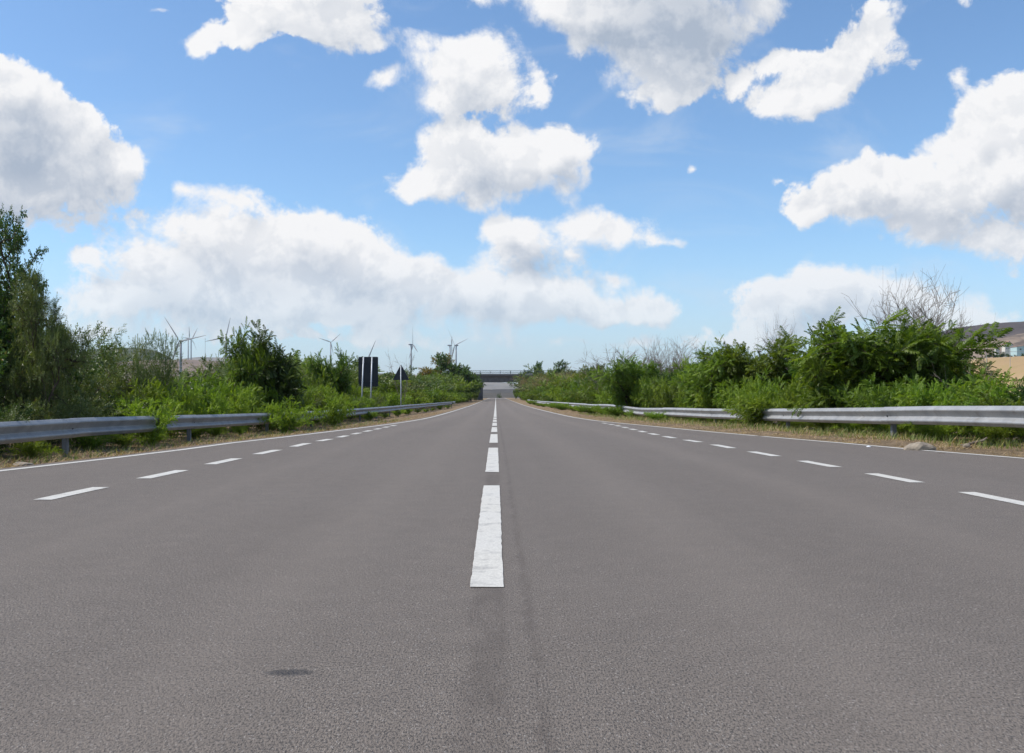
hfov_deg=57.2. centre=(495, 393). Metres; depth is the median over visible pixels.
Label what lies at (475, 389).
shrub
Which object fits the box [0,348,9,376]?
shrub
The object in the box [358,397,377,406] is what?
shrub
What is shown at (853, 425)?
weed
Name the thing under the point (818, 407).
shrub
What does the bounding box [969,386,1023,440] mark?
shrub
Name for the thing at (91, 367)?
shrub
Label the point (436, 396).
shrub
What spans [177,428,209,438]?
weed
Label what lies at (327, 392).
shrub
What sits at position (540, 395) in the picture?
shrub
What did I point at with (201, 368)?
shrub
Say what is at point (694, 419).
weed
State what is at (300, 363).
shrub
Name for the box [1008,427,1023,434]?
weed
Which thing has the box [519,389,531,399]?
shrub
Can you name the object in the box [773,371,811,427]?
shrub
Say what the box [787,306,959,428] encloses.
tree
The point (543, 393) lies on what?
shrub
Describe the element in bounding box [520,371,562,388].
shrub
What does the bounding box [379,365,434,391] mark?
shrub
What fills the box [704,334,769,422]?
bare bush
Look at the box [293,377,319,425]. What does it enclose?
shrub
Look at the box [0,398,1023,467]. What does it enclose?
ground
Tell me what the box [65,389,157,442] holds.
shrub
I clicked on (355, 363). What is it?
shrub
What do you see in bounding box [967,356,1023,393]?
fields
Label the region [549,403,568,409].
weed
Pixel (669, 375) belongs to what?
shrub
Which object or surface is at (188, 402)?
shrub
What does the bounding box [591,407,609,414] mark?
weed
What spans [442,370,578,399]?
bridge
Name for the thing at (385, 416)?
weed
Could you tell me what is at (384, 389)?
shrub
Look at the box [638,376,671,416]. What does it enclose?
shrub
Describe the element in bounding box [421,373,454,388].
shrub
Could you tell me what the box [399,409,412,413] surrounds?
weed
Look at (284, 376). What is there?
tree
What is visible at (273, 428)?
weed
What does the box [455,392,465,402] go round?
shrub
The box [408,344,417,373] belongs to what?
wind turbine
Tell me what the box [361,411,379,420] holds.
weed
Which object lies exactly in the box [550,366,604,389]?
shrub
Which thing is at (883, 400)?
shrub
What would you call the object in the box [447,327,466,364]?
wind turbine
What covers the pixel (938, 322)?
bare bush
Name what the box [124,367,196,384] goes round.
shrub
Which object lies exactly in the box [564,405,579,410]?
weed
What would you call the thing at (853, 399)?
shrub
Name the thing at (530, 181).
sky
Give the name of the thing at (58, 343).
tree
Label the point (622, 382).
tree
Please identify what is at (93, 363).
shrub
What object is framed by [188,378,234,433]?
shrub
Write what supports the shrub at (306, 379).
on the ground at (1008, 451)
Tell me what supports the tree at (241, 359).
on the ground at (1008, 451)
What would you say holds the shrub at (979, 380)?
on the ground at (1008, 451)
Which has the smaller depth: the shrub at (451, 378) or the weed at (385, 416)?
the weed at (385, 416)
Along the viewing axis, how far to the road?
3.93 m
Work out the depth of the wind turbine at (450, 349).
2248.78 m
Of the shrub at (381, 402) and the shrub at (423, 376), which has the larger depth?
the shrub at (423, 376)
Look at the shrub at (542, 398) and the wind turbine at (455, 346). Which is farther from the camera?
the wind turbine at (455, 346)
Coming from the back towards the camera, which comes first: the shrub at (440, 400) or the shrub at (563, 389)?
the shrub at (440, 400)
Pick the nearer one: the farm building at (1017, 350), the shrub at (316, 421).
the shrub at (316, 421)
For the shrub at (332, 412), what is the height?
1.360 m
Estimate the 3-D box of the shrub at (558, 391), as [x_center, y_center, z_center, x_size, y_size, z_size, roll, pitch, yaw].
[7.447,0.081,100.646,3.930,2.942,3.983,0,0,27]
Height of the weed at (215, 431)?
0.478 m
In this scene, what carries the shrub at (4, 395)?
on the ground at (1008, 451)
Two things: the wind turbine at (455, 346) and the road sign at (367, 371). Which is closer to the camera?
the road sign at (367, 371)
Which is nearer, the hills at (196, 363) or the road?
the road
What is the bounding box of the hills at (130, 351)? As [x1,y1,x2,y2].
[77,348,170,363]
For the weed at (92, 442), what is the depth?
17.17 m
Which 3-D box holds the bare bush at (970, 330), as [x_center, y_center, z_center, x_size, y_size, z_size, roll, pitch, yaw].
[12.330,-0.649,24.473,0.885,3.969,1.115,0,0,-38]
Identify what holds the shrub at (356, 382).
on the ground at (1008, 451)
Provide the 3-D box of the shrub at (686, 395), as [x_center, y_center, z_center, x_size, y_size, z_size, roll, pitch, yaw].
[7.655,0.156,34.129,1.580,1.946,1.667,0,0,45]
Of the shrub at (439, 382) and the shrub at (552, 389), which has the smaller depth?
the shrub at (552, 389)
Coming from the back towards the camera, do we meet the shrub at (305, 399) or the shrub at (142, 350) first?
the shrub at (305, 399)
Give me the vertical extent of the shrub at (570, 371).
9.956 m
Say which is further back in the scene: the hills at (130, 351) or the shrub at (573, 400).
the hills at (130, 351)
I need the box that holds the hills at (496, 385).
[176,357,519,389]
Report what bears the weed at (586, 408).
on the ground at (1008, 451)
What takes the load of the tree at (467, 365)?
on the ground at (1008, 451)
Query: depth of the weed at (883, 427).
18.48 m
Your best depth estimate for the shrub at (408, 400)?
77.54 m
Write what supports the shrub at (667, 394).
on the ground at (1008, 451)
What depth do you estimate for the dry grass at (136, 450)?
18.32 m
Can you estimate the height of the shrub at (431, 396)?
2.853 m
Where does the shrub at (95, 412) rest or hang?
on the ground at (1008, 451)
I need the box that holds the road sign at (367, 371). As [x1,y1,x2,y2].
[358,357,377,417]
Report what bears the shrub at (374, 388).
on the ground at (1008, 451)
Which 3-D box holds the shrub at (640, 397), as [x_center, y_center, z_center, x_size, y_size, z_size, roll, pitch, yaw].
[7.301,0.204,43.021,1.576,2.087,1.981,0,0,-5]
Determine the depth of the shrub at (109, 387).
23.66 m
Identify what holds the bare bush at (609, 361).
on the ground at (1008, 451)
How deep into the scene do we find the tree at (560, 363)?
252.09 m
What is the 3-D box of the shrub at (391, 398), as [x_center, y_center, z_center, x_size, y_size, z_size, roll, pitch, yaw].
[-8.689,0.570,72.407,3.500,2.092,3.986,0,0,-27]
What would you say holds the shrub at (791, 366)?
on the ground at (1008, 451)
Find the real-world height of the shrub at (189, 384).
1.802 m
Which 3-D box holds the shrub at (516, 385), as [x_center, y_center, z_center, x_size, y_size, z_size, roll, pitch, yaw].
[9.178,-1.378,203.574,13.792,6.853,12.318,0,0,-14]
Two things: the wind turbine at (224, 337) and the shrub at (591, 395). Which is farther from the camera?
the wind turbine at (224, 337)
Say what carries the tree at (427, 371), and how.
on the ground at (1008, 451)
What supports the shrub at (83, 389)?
on the ground at (1008, 451)
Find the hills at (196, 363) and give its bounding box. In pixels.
[48,359,228,388]
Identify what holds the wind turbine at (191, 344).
on the ground at (1008, 451)
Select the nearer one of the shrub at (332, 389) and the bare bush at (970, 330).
the bare bush at (970, 330)
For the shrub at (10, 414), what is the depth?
14.39 m
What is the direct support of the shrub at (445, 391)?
on the ground at (1008, 451)
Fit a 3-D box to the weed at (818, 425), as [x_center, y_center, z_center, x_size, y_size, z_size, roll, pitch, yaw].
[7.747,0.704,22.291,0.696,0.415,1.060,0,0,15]
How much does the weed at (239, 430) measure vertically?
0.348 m
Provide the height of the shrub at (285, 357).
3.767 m
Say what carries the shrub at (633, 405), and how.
on the ground at (1008, 451)
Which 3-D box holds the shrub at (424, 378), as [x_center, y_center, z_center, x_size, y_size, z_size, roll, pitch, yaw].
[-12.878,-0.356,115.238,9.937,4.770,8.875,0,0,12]
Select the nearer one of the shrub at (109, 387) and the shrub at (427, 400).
the shrub at (109, 387)
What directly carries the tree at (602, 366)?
on the ground at (1008, 451)
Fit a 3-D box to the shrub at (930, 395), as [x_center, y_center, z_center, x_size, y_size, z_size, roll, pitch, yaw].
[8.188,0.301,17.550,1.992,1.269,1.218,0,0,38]
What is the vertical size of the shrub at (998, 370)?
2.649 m
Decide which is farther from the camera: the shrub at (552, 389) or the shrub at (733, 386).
the shrub at (552, 389)
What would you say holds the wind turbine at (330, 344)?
on the ground at (1008, 451)
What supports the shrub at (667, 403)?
on the ground at (1008, 451)
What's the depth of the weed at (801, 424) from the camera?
24.24 m
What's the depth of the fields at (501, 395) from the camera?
694.49 m
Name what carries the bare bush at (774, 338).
on the ground at (1008, 451)
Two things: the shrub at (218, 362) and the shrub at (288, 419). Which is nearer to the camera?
the shrub at (288, 419)
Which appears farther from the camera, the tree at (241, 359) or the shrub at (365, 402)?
the shrub at (365, 402)
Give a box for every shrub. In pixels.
[0,316,65,446]
[0,330,78,419]
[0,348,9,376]
[0,393,34,421]
[0,401,43,453]
[3,343,112,443]
[10,395,92,449]
[22,320,135,443]
[39,393,129,446]
[47,341,126,405]
[48,347,124,441]
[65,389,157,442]
[84,371,185,437]
[92,328,187,436]
[102,375,194,437]
[113,394,185,445]
[115,329,182,405]
[120,378,206,431]
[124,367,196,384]
[147,378,201,439]
[165,382,213,434]
[168,370,237,432]
[174,368,233,431]
[175,384,225,435]
[177,356,230,383]
[182,363,235,386]
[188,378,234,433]
[195,352,227,373]
[201,354,310,373]
[205,359,233,375]
[207,381,268,432]
[220,377,269,432]
[251,377,286,429]
[257,395,324,433]
[287,348,373,398]
[291,388,313,410]
[293,356,307,375]
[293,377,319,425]
[297,359,338,389]
[297,364,332,384]
[299,355,318,372]
[299,388,324,421]
[303,384,334,422]
[308,383,338,423]
[308,392,359,426]
[314,385,328,423]
[320,362,357,395]
[323,387,348,420]
[327,382,350,405]
[332,362,360,398]
[334,356,393,392]
[346,397,364,419]
[349,395,374,418]
[350,374,378,395]
[350,394,386,413]
[351,395,373,419]
[357,388,382,399]
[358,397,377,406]
[359,366,411,394]
[372,392,389,416]
[374,389,412,413]
[378,371,406,393]
[378,372,426,392]
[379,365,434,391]
[381,372,439,388]
[381,375,436,391]
[385,388,424,409]
[393,386,427,404]
[402,370,432,385]
[407,384,443,408]
[407,390,435,409]
[413,374,449,391]
[414,388,441,408]
[419,369,469,391]
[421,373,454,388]
[422,377,455,391]
[425,371,470,390]
[428,386,442,407]
[430,390,454,405]
[432,389,453,401]
[435,374,470,392]
[441,387,458,401]
[444,374,483,393]
[445,373,479,391]
[446,392,460,401]
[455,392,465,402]
[507,372,544,392]
[512,364,565,382]
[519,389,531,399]
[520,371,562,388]
[521,374,562,390]
[525,387,536,399]
[531,370,580,386]
[532,385,546,400]
[533,388,548,400]
[537,369,582,389]
[538,368,585,388]
[540,385,549,401]
[541,381,557,401]
[545,382,568,401]
[547,384,571,402]
[548,364,584,374]
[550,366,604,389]
[550,382,565,401]
[555,370,590,390]
[560,381,582,402]
[561,380,593,403]
[564,378,586,402]
[568,379,600,403]
[573,360,635,387]
[577,372,602,403]
[598,378,614,404]
[628,382,641,416]
[629,376,655,416]
[634,376,657,407]
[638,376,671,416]
[644,361,686,382]
[646,378,679,407]
[650,376,682,417]
[658,363,700,419]
[659,379,685,417]
[670,352,713,374]
[672,381,698,418]
[681,385,707,421]
[694,376,733,420]
[712,376,753,422]
[721,393,793,426]
[722,375,765,408]
[736,380,780,425]
[754,360,798,400]
[762,379,810,424]
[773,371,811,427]
[784,353,867,426]
[788,360,810,387]
[790,382,828,423]
[797,398,843,429]
[829,376,885,430]
[837,381,903,432]
[847,372,929,436]
[882,375,988,436]
[890,376,986,437]
[892,365,1022,437]
[896,356,1023,433]
[932,377,1018,438]
[956,339,1004,382]
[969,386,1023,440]
[994,387,1023,439]
[997,379,1023,440]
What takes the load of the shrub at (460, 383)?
on the ground at (1008, 451)
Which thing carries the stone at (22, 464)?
on the ground at (1008, 451)
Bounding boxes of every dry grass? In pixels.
[0,412,440,467]
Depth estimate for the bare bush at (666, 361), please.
49.65 m
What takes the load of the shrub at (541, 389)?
on the ground at (1008, 451)
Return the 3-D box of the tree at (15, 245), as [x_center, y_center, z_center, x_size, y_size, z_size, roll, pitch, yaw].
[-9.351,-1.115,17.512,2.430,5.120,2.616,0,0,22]
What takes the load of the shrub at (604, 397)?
on the ground at (1008, 451)
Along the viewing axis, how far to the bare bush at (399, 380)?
76.83 m
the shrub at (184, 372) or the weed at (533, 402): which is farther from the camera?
the weed at (533, 402)
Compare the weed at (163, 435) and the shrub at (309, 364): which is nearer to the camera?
the weed at (163, 435)
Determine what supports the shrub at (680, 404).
on the ground at (1008, 451)
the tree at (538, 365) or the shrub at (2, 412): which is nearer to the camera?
the shrub at (2, 412)
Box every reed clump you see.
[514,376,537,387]
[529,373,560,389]
[551,372,586,386]
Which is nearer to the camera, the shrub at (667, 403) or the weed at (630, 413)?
the shrub at (667, 403)
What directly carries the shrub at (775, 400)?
on the ground at (1008, 451)
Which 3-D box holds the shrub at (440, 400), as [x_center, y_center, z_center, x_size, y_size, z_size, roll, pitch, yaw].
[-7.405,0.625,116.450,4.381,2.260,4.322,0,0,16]
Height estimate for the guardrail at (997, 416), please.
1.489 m
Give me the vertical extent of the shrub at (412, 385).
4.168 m
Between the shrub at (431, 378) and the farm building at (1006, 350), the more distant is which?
the farm building at (1006, 350)
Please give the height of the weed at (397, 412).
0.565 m
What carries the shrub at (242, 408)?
on the ground at (1008, 451)
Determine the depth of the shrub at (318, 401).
36.29 m
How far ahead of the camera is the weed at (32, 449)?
14.94 m
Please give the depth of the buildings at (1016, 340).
1101.38 m
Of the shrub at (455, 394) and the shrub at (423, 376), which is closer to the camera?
the shrub at (423, 376)
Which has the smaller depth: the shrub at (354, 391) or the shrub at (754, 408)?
the shrub at (754, 408)
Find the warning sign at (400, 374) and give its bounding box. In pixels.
[393,365,408,404]
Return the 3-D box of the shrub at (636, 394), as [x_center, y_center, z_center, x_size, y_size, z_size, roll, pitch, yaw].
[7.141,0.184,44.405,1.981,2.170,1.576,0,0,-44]
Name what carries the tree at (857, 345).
on the ground at (1008, 451)
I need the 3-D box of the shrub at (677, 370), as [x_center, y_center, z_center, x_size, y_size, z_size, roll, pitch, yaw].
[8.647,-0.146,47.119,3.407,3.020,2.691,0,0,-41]
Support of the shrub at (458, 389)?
on the ground at (1008, 451)
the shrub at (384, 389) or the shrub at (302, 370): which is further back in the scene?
the shrub at (384, 389)
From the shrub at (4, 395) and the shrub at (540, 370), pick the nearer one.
the shrub at (4, 395)
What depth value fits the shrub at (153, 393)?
21.31 m
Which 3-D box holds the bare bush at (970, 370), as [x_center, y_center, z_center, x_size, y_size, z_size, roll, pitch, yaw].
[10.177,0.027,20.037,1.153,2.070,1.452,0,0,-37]
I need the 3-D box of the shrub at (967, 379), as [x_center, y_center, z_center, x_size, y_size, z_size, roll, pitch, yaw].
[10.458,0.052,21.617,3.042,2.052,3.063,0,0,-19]
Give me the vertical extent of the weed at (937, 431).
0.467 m
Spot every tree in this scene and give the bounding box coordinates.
[0,203,82,443]
[0,261,92,449]
[217,316,281,430]
[220,319,306,429]
[302,343,354,398]
[417,352,454,376]
[434,352,480,392]
[463,364,486,400]
[508,361,542,383]
[551,359,569,374]
[579,363,604,373]
[589,352,660,415]
[668,341,741,420]
[698,325,808,422]
[782,308,1012,429]
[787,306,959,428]
[909,331,979,389]
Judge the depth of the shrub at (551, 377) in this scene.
142.53 m
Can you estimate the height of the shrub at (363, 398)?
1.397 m
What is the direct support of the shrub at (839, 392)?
on the ground at (1008, 451)
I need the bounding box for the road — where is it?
[0,398,1023,752]
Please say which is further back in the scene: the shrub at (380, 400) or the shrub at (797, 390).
the shrub at (380, 400)
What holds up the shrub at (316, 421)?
on the ground at (1008, 451)
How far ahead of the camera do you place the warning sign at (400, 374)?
70.00 m
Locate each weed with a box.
[2,440,64,459]
[58,434,118,450]
[104,433,147,447]
[157,431,169,441]
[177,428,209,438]
[206,427,228,435]
[231,425,247,434]
[262,423,277,430]
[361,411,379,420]
[379,412,389,417]
[390,409,405,415]
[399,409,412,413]
[526,400,540,404]
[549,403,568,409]
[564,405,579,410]
[574,405,600,413]
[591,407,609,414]
[601,405,628,416]
[624,408,637,417]
[643,411,674,419]
[684,417,699,421]
[715,419,743,423]
[782,421,814,428]
[806,422,838,429]
[830,423,874,432]
[863,424,915,435]
[901,421,975,440]
[956,426,1019,443]
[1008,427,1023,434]
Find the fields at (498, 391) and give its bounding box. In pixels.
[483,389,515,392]
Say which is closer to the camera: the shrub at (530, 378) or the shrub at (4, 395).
the shrub at (4, 395)
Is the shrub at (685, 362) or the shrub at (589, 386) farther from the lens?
the shrub at (589, 386)
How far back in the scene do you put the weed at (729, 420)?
29.32 m
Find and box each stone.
[13,462,33,465]
[903,442,935,450]
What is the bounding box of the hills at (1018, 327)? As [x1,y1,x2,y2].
[785,321,1023,368]
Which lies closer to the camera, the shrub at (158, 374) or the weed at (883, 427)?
the weed at (883, 427)
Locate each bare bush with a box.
[385,348,415,396]
[576,343,661,391]
[638,335,705,376]
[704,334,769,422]
[753,305,794,422]
[842,264,987,433]
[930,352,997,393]
[957,298,995,369]
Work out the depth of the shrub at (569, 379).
116.94 m
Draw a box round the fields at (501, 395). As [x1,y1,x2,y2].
[483,393,519,397]
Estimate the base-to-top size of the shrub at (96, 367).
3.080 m
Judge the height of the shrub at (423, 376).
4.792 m
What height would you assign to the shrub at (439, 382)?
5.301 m
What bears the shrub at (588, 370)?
on the ground at (1008, 451)
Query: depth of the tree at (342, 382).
44.73 m
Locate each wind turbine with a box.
[165,318,205,378]
[182,330,196,359]
[183,331,192,359]
[205,321,237,362]
[320,334,339,355]
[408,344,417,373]
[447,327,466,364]
[447,339,451,371]
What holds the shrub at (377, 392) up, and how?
on the ground at (1008, 451)
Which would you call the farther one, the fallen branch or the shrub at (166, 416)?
the shrub at (166, 416)
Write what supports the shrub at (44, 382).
on the ground at (1008, 451)
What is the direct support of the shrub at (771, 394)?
on the ground at (1008, 451)
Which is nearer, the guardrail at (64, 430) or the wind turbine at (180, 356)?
the guardrail at (64, 430)
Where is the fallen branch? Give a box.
[960,437,986,444]
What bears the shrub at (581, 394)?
on the ground at (1008, 451)
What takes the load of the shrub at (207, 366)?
on the ground at (1008, 451)
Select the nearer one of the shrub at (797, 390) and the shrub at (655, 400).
the shrub at (797, 390)
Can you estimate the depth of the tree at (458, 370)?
214.04 m
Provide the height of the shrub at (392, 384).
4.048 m
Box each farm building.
[993,346,999,357]
[1002,341,1012,356]
[1010,345,1023,356]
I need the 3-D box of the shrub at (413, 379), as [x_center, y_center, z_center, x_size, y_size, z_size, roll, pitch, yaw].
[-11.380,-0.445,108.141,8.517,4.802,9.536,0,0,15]
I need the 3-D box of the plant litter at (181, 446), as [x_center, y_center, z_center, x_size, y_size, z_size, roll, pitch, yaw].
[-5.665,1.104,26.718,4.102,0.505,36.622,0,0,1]
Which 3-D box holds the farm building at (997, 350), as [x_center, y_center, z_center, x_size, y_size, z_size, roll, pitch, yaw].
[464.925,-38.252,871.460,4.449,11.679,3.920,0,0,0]
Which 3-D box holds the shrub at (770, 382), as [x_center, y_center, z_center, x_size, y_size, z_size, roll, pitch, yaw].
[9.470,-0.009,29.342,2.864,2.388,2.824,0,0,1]
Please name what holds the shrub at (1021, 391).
on the ground at (1008, 451)
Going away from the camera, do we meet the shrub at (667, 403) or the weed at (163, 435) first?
the weed at (163, 435)
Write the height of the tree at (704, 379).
3.164 m
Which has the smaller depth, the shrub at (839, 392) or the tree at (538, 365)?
the shrub at (839, 392)
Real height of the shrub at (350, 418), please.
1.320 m
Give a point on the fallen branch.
(973, 442)
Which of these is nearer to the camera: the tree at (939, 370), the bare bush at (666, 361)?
the tree at (939, 370)
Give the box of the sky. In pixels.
[0,0,1023,383]
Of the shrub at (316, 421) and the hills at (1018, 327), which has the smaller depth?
the shrub at (316, 421)
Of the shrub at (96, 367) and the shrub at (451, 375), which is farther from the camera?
the shrub at (451, 375)
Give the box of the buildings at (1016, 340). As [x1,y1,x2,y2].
[962,333,1023,359]
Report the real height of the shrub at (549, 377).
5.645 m
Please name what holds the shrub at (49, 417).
on the ground at (1008, 451)
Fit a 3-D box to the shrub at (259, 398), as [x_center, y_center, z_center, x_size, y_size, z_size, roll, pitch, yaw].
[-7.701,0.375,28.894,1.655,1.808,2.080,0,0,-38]
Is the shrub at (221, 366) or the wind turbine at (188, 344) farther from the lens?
the wind turbine at (188, 344)
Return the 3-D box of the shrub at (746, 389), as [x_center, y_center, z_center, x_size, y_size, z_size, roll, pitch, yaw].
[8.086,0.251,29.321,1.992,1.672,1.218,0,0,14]
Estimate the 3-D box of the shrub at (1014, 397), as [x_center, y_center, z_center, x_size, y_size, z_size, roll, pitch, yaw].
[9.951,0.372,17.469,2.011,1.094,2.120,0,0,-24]
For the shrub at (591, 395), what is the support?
on the ground at (1008, 451)
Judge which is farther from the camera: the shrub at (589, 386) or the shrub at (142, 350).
the shrub at (589, 386)
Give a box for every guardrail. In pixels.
[0,401,454,456]
[532,400,1023,437]
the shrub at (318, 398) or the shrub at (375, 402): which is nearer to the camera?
the shrub at (318, 398)
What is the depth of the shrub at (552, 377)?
152.81 m
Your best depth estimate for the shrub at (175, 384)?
26.50 m
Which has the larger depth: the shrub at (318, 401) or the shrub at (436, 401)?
the shrub at (436, 401)
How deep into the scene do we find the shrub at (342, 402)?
42.31 m
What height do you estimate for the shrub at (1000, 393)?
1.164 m
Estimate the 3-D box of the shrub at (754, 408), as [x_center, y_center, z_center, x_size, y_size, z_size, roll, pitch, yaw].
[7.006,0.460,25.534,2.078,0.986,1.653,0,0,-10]
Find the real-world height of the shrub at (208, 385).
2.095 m
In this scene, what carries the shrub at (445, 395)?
on the ground at (1008, 451)
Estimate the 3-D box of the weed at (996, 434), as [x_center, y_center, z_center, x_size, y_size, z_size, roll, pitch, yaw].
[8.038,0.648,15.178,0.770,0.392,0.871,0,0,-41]
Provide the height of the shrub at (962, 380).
1.410 m
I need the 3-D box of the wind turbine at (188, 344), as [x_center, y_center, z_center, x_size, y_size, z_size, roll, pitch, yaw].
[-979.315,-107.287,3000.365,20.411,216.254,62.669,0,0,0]
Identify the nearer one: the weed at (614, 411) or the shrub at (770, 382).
the shrub at (770, 382)
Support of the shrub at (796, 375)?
on the ground at (1008, 451)
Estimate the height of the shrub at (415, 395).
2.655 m
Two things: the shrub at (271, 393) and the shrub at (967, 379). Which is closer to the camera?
the shrub at (967, 379)
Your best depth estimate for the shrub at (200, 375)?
31.96 m
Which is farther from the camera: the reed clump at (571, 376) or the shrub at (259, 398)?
the reed clump at (571, 376)
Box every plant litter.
[2,419,408,466]
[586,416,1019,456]
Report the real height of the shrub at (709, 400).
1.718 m
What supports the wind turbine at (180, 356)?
on the ground at (1008, 451)
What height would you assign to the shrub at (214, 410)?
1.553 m
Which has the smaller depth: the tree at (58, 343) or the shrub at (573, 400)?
the tree at (58, 343)
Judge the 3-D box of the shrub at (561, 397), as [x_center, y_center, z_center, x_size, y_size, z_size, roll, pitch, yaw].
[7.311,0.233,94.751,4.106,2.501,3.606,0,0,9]
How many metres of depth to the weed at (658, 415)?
35.87 m
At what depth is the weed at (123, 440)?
18.55 m
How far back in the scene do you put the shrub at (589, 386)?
74.95 m
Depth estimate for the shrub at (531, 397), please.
164.99 m
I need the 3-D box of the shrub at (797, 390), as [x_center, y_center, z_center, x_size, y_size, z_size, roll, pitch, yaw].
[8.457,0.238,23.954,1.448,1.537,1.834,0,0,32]
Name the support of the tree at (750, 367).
on the ground at (1008, 451)
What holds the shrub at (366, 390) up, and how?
on the ground at (1008, 451)
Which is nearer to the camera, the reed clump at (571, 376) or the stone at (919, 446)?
the stone at (919, 446)
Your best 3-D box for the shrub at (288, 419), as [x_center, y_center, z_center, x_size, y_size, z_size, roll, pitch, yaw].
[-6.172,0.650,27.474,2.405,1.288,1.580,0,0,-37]

